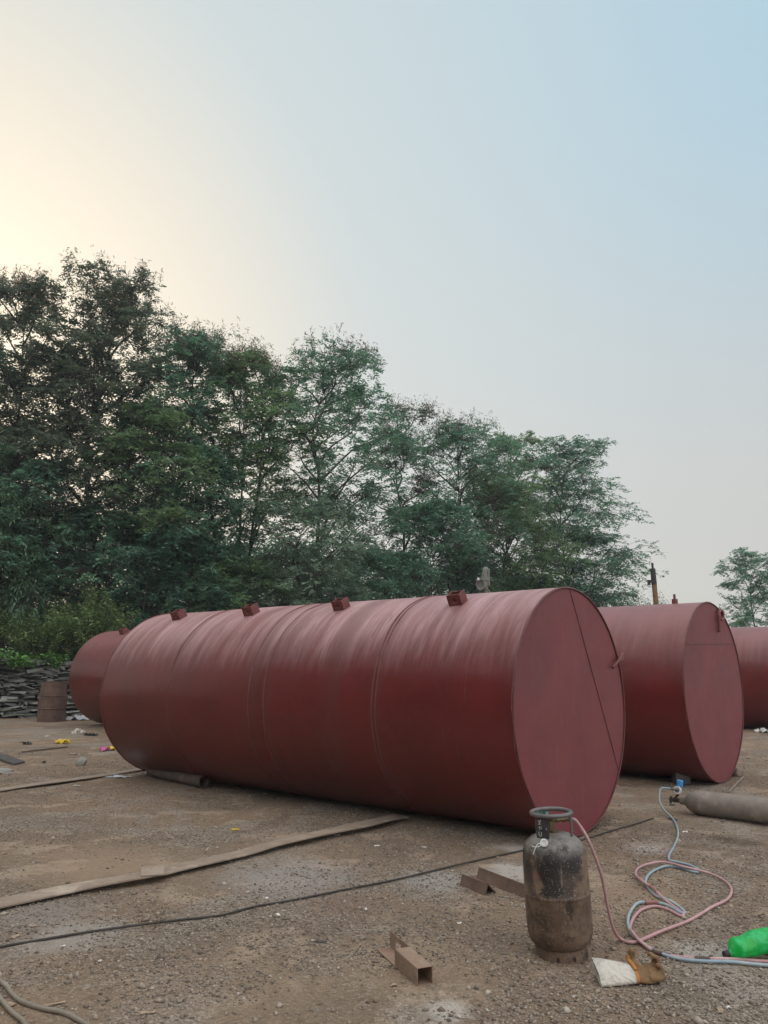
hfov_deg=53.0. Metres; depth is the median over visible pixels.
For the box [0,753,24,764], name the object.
steel plank
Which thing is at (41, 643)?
olive shrub
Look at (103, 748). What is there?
foil wrapper
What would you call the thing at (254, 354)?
tall tree
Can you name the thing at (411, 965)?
square tube
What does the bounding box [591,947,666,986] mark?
work glove
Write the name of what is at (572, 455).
tall tree
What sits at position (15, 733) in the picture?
ground
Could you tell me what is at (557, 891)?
gas cylinder
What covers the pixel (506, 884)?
angle iron
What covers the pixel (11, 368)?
tall tree
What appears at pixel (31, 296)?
tall tree
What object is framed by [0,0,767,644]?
sky
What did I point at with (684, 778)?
wedge block
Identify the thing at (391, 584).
tree
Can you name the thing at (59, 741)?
foil wrapper
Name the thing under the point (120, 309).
tall tree
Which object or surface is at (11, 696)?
stone wall
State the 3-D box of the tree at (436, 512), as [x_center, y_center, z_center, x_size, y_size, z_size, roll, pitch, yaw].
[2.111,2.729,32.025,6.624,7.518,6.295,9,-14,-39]
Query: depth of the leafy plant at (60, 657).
23.16 m
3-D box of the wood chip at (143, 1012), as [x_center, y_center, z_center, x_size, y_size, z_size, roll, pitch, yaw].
[-1.095,2.319,3.568,0.070,0.011,0.019,3,-12,-16]
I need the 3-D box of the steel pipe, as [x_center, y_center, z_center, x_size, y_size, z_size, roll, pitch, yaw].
[-2.837,3.611,10.519,0.156,0.156,1.403,11,-15,-43]
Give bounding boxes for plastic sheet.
[66,715,89,719]
[104,775,131,777]
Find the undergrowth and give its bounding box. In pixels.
[0,551,669,660]
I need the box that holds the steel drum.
[37,681,66,721]
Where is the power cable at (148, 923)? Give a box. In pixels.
[0,818,653,947]
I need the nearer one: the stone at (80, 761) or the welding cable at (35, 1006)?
the welding cable at (35, 1006)
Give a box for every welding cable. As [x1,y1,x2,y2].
[0,978,90,1023]
[0,993,27,1023]
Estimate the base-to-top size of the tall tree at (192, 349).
13.527 m
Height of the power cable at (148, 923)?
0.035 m
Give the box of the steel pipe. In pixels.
[146,769,208,787]
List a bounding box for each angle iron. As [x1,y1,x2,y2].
[460,874,495,894]
[476,867,524,897]
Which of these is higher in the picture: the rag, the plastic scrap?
the plastic scrap
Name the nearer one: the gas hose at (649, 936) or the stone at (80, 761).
the gas hose at (649, 936)
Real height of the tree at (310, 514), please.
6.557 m
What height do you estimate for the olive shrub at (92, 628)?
2.686 m
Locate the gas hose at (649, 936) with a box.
[572,818,767,962]
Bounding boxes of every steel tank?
[69,627,129,722]
[100,587,624,836]
[597,594,743,782]
[730,626,767,727]
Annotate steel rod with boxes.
[22,746,67,752]
[728,776,744,792]
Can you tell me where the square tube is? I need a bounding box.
[376,930,432,986]
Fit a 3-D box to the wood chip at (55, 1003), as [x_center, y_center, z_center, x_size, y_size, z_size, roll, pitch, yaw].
[-1.560,2.333,3.653,0.099,0.008,0.014,6,-13,-30]
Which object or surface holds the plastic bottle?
on the ground
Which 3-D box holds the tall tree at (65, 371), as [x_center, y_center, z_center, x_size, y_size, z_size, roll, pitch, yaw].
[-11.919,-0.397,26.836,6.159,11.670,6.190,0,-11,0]
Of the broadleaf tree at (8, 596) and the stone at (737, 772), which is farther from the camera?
the broadleaf tree at (8, 596)
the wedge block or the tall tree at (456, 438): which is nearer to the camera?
the wedge block
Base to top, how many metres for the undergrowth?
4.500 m
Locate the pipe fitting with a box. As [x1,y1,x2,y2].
[476,567,489,592]
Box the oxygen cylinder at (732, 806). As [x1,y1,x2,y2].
[669,780,767,823]
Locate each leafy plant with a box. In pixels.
[0,648,6,664]
[0,648,38,669]
[34,649,70,669]
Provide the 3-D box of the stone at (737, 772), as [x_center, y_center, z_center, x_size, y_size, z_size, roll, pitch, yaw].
[5.092,3.749,11.074,0.156,0.130,0.154,0,-11,-1]
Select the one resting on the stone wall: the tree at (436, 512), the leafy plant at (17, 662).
the leafy plant at (17, 662)
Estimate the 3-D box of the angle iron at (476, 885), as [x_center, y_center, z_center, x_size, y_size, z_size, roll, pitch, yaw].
[0.677,2.684,5.549,0.115,0.088,0.283,7,-13,-33]
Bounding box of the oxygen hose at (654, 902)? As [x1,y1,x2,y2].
[626,787,767,966]
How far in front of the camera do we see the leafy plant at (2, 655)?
22.65 m
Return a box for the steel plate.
[140,865,163,876]
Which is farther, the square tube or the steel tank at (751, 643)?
the steel tank at (751, 643)
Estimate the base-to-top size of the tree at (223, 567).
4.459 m
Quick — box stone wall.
[0,657,82,717]
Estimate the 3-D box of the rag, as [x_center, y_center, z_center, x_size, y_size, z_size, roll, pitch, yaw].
[-6.604,4.995,17.337,0.376,0.065,0.188,-4,-12,20]
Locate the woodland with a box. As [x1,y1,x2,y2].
[2,510,585,656]
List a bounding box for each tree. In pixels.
[0,263,89,531]
[0,342,137,652]
[0,347,38,464]
[0,442,107,651]
[0,478,85,627]
[3,246,192,607]
[9,496,184,639]
[68,395,237,626]
[89,307,282,609]
[97,519,256,631]
[129,446,266,609]
[159,550,294,612]
[168,327,345,603]
[210,323,427,600]
[229,492,385,609]
[303,541,453,601]
[347,393,446,596]
[350,406,547,595]
[356,490,503,596]
[426,465,594,593]
[460,430,568,590]
[504,434,666,606]
[516,521,669,606]
[709,547,767,627]
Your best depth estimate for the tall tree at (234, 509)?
27.21 m
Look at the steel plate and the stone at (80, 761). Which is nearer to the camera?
the steel plate
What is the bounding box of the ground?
[0,717,767,1023]
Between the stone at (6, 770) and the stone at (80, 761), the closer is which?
the stone at (6, 770)
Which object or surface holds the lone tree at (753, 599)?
on the ground
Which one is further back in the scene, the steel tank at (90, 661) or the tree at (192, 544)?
the tree at (192, 544)
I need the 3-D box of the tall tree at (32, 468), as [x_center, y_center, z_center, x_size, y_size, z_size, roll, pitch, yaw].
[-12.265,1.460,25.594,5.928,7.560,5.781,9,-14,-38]
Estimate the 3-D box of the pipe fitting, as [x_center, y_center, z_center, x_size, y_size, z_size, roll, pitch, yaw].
[1.736,1.359,13.439,0.392,0.833,0.335,5,-12,-25]
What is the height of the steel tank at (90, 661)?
2.509 m
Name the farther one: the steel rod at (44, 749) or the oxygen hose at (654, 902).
the steel rod at (44, 749)
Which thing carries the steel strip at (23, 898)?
on the ground
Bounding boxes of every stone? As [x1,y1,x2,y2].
[0,768,13,773]
[76,757,86,765]
[732,768,743,776]
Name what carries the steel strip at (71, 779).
on the ground
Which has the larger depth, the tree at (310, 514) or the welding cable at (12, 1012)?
the tree at (310, 514)
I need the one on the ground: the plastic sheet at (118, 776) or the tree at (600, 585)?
the plastic sheet at (118, 776)
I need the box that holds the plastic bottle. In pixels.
[722,927,767,957]
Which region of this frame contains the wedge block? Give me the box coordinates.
[672,773,690,783]
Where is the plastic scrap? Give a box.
[753,728,767,732]
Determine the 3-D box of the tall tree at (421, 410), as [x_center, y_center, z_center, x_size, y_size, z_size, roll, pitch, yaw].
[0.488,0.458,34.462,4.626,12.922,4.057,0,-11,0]
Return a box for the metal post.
[647,563,658,604]
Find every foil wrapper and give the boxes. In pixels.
[54,739,69,743]
[98,747,108,750]
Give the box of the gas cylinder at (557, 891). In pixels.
[523,806,592,963]
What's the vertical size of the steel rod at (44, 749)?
0.035 m
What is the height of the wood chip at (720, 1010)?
0.010 m
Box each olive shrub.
[0,602,13,646]
[1,604,81,668]
[43,584,140,660]
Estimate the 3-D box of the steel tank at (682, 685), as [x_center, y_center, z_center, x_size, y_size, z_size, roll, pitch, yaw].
[1.851,2.885,13.101,7.457,2.584,2.460,-9,-14,40]
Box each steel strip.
[0,768,140,790]
[0,813,408,907]
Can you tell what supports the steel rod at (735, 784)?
on the ground
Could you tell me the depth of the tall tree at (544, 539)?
34.41 m
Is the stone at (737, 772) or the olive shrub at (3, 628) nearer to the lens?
the stone at (737, 772)
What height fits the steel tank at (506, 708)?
2.377 m
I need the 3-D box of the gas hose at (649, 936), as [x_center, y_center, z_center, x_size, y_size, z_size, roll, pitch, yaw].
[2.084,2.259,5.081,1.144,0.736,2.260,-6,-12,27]
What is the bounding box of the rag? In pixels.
[83,733,97,735]
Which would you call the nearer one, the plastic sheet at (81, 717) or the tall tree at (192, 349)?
the plastic sheet at (81, 717)
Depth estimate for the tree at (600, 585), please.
36.37 m
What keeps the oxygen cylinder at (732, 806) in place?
on the ground
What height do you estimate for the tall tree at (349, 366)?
13.866 m
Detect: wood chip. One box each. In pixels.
[44,1000,65,1005]
[140,1010,155,1014]
[717,1007,723,1012]

